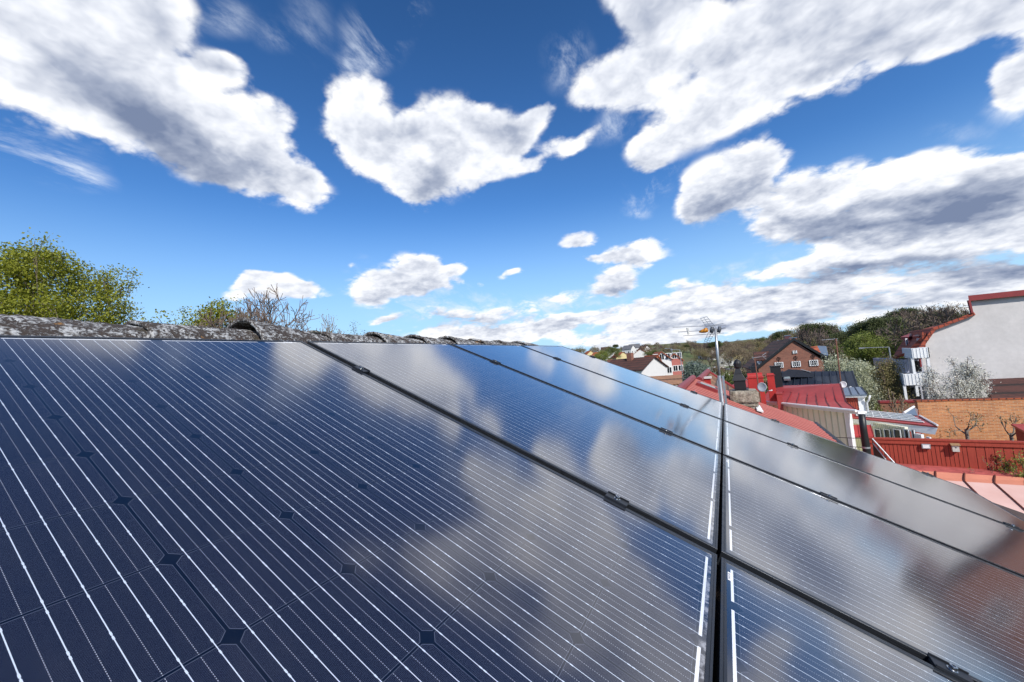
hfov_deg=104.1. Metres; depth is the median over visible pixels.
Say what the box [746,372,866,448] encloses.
cream house
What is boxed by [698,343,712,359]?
bare tree
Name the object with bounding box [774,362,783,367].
window
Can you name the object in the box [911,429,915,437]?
window
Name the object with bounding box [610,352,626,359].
hill house
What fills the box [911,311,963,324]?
pine tree
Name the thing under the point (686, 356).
ground
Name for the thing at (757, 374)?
antenna pole
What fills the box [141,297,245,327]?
maple tree
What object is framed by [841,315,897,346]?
pine tree
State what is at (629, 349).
hill house
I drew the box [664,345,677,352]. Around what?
budding tree
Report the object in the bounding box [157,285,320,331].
bare tree
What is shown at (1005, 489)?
pink roof house
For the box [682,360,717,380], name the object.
bush
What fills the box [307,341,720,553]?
solar panel
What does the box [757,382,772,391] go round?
satellite dish
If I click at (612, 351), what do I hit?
green tree
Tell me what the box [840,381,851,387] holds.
satellite dish
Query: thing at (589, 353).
hill house
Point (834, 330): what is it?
bare tree
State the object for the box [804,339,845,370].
green tree
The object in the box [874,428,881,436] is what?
window
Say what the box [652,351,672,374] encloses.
town house
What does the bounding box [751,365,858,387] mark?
black roof house
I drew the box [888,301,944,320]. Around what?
budding tree
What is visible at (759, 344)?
budding tree
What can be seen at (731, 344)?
budding tree
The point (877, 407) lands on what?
garden bush
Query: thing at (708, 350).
budding tree
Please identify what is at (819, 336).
bare tree
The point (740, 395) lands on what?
row house
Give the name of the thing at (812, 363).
window
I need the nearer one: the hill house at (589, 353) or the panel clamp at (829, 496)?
the panel clamp at (829, 496)
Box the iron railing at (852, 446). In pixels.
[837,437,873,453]
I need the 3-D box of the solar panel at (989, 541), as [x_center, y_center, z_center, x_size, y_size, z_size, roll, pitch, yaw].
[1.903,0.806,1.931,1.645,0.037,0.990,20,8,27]
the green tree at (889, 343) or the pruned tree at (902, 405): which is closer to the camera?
the pruned tree at (902, 405)
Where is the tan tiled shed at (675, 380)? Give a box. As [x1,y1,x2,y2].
[649,375,682,385]
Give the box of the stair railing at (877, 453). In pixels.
[872,438,894,462]
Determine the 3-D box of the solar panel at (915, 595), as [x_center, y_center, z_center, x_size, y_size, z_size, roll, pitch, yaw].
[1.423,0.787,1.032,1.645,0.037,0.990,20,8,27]
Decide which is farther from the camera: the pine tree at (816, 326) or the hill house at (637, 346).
the hill house at (637, 346)
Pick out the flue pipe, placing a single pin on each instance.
(866, 447)
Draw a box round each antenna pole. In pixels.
[752,353,765,402]
[825,338,840,381]
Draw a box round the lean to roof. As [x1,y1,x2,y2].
[902,406,920,437]
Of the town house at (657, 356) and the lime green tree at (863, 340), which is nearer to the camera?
the lime green tree at (863, 340)
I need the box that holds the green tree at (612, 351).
[602,346,621,358]
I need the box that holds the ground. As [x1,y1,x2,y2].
[618,339,753,373]
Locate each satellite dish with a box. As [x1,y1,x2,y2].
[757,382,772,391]
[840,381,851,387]
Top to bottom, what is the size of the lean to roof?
4.075 m
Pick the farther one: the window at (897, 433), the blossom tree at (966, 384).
the blossom tree at (966, 384)
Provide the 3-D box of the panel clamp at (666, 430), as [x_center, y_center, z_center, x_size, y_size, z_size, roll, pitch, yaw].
[0.758,0.454,1.972,0.060,0.043,0.037,20,8,27]
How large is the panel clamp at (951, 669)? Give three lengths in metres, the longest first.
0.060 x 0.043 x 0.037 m
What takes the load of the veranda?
on the garden terrace
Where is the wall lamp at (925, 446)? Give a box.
[921,444,930,448]
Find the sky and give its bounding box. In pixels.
[0,0,1023,353]
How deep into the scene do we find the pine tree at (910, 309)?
82.38 m
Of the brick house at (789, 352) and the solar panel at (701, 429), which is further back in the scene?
the brick house at (789, 352)
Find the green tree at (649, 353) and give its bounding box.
[642,349,658,355]
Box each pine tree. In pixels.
[707,341,721,360]
[770,330,793,339]
[792,321,839,339]
[812,331,849,346]
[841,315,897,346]
[860,315,911,338]
[877,306,923,317]
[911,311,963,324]
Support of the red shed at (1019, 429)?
on the garden terrace
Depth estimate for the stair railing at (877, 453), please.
13.52 m
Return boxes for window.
[666,367,671,372]
[673,365,677,370]
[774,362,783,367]
[791,361,800,366]
[809,360,818,365]
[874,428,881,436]
[883,428,891,437]
[893,429,901,437]
[903,360,908,372]
[903,429,910,437]
[906,385,923,399]
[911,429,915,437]
[914,359,923,372]
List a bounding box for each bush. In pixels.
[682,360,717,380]
[710,363,726,374]
[717,370,733,384]
[727,366,746,376]
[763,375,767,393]
[869,403,888,411]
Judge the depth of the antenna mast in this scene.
4.73 m
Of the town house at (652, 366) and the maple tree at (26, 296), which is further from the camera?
the town house at (652, 366)
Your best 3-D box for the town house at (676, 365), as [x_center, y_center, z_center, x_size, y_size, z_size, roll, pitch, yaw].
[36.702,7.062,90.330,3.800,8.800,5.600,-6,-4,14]
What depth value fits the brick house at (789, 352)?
38.24 m
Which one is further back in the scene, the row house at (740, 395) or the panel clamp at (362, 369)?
the row house at (740, 395)
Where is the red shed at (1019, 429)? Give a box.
[1011,424,1023,440]
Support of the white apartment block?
on the ground
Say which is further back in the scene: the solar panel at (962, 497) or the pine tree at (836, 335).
the pine tree at (836, 335)
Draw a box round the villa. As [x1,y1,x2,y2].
[719,354,733,365]
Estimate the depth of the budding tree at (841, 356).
56.92 m
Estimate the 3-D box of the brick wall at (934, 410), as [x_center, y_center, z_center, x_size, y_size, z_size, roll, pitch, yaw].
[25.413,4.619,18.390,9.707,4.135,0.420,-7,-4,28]
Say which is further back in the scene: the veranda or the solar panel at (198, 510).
the veranda
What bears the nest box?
hanging from the board fence
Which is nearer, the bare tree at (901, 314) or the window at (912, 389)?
the window at (912, 389)
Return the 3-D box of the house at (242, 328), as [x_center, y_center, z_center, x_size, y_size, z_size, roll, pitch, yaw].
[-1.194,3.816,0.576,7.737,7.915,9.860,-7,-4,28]
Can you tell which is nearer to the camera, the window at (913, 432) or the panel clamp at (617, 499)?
the panel clamp at (617, 499)
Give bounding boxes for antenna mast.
[680,317,726,403]
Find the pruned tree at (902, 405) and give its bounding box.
[880,388,911,413]
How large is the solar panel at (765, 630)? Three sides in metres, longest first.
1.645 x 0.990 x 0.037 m
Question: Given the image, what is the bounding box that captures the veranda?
[852,410,938,450]
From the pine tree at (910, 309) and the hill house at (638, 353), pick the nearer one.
the pine tree at (910, 309)
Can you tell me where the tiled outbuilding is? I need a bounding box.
[979,378,1023,397]
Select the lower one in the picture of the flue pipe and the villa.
the flue pipe
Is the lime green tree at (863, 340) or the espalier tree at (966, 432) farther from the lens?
the lime green tree at (863, 340)
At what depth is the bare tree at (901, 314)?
77.54 m
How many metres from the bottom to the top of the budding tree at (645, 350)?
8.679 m
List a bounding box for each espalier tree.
[939,406,987,438]
[993,413,1023,440]
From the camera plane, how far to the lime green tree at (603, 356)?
174.18 m
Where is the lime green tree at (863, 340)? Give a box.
[838,329,904,374]
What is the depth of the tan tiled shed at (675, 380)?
28.95 m
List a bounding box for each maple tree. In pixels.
[0,227,149,323]
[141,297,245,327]
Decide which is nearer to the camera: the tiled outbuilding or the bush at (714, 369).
the tiled outbuilding
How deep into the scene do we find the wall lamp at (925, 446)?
13.68 m
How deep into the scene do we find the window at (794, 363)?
37.78 m
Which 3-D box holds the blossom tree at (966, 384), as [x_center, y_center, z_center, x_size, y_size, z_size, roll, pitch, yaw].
[25.679,3.810,23.228,4.060,5.925,3.122,-5,-4,2]
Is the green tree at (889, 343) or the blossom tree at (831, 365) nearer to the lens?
the blossom tree at (831, 365)
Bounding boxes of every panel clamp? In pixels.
[352,366,369,374]
[604,491,628,507]
[660,427,672,433]
[820,491,838,501]
[927,652,973,681]
[1003,522,1022,530]
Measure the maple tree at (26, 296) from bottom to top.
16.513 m
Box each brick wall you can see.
[877,399,917,412]
[913,397,1023,440]
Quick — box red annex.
[843,386,870,411]
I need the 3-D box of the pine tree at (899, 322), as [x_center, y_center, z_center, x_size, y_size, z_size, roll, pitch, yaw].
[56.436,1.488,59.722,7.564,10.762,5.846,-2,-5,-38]
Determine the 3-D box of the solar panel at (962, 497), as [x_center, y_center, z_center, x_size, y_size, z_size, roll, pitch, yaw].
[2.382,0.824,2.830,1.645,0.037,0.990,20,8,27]
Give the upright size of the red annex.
5.312 m
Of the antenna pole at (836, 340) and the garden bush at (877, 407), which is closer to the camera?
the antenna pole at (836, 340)
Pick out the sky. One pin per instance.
(570, 174)
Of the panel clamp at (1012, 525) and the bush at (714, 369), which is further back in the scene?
the bush at (714, 369)
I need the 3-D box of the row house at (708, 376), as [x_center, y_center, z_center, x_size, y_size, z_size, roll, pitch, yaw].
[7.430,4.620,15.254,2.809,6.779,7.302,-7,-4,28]
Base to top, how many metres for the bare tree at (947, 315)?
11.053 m
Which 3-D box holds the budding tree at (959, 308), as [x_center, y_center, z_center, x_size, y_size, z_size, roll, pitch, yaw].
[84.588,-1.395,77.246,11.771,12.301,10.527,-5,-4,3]
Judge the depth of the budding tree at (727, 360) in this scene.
110.25 m
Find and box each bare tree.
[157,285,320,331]
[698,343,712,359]
[708,348,725,363]
[780,326,844,361]
[823,326,842,368]
[874,303,965,357]
[884,307,915,322]
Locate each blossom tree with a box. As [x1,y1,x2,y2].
[817,351,849,370]
[840,358,895,409]
[914,355,1000,398]
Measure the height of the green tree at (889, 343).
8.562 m
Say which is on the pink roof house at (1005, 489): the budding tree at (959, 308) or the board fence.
the board fence
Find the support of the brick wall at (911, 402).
on the ground
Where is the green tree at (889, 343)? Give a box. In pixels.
[862,331,902,368]
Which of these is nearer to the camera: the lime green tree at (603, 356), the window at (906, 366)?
the window at (906, 366)
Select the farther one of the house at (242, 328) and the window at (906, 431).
the window at (906, 431)
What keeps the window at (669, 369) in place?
in the town house at (666, 358)
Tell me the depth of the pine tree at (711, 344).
212.56 m
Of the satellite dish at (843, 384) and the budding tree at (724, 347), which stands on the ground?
the budding tree at (724, 347)
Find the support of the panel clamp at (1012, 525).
attached to the mounting rail
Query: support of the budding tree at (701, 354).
on the ground
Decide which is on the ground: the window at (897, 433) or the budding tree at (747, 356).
the budding tree at (747, 356)
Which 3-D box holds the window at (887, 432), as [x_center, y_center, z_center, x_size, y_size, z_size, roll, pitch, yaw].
[14.550,3.672,15.459,0.050,0.525,0.263,-5,-4,1]
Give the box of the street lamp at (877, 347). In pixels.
[858,347,890,357]
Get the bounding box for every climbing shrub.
[968,457,1001,472]
[992,450,1023,476]
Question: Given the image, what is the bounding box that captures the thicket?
[867,352,916,410]
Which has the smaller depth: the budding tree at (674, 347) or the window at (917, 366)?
the window at (917, 366)
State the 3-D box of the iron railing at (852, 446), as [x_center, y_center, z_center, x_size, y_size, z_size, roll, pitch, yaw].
[10.903,3.642,12.967,0.017,1.082,1.351,-3,-4,-31]
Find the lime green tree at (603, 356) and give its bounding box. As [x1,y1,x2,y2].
[594,348,610,360]
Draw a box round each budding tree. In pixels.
[315,309,343,333]
[638,346,651,351]
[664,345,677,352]
[678,345,687,355]
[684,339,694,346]
[689,346,711,362]
[697,348,719,365]
[719,347,744,368]
[720,342,736,352]
[720,345,753,368]
[723,341,739,350]
[750,339,764,346]
[825,346,852,367]
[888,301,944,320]
[944,304,968,313]
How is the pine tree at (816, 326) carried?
on the ground
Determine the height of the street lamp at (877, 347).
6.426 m
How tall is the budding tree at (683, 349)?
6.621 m
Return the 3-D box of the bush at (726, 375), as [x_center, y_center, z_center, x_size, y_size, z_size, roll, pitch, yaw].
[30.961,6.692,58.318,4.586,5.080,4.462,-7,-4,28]
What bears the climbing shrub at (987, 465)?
attached to the board fence
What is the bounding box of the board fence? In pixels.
[869,437,1023,471]
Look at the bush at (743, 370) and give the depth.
64.31 m
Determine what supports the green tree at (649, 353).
on the ground
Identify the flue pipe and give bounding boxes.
[858,414,870,453]
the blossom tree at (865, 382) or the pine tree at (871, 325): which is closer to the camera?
the blossom tree at (865, 382)
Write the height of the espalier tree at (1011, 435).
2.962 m
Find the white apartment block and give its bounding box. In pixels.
[873,290,1023,399]
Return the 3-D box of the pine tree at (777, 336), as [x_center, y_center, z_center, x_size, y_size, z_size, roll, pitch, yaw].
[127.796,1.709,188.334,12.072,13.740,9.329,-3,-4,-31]
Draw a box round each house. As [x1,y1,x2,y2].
[0,314,1023,566]
[585,351,593,355]
[609,353,668,375]
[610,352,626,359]
[622,345,635,353]
[629,343,639,351]
[634,349,645,357]
[644,355,661,360]
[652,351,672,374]
[670,352,683,378]
[677,359,846,445]
[696,369,733,390]
[742,335,832,383]
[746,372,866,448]
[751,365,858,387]
[897,463,1023,512]
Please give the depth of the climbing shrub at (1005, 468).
12.42 m
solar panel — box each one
[0,335,716,681]
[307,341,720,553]
[451,344,721,453]
[521,345,722,419]
[712,557,962,681]
[717,455,1023,681]
[721,421,1023,576]
[722,403,1023,530]
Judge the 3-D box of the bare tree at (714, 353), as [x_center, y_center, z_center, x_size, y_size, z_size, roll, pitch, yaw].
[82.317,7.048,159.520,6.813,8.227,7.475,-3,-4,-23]
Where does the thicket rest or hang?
on the ground
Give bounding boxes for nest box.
[950,443,960,451]
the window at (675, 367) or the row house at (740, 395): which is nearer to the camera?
the row house at (740, 395)
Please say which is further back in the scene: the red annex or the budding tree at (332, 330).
the budding tree at (332, 330)
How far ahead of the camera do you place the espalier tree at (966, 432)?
18.68 m
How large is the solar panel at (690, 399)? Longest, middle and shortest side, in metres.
1.645 x 0.990 x 0.036 m

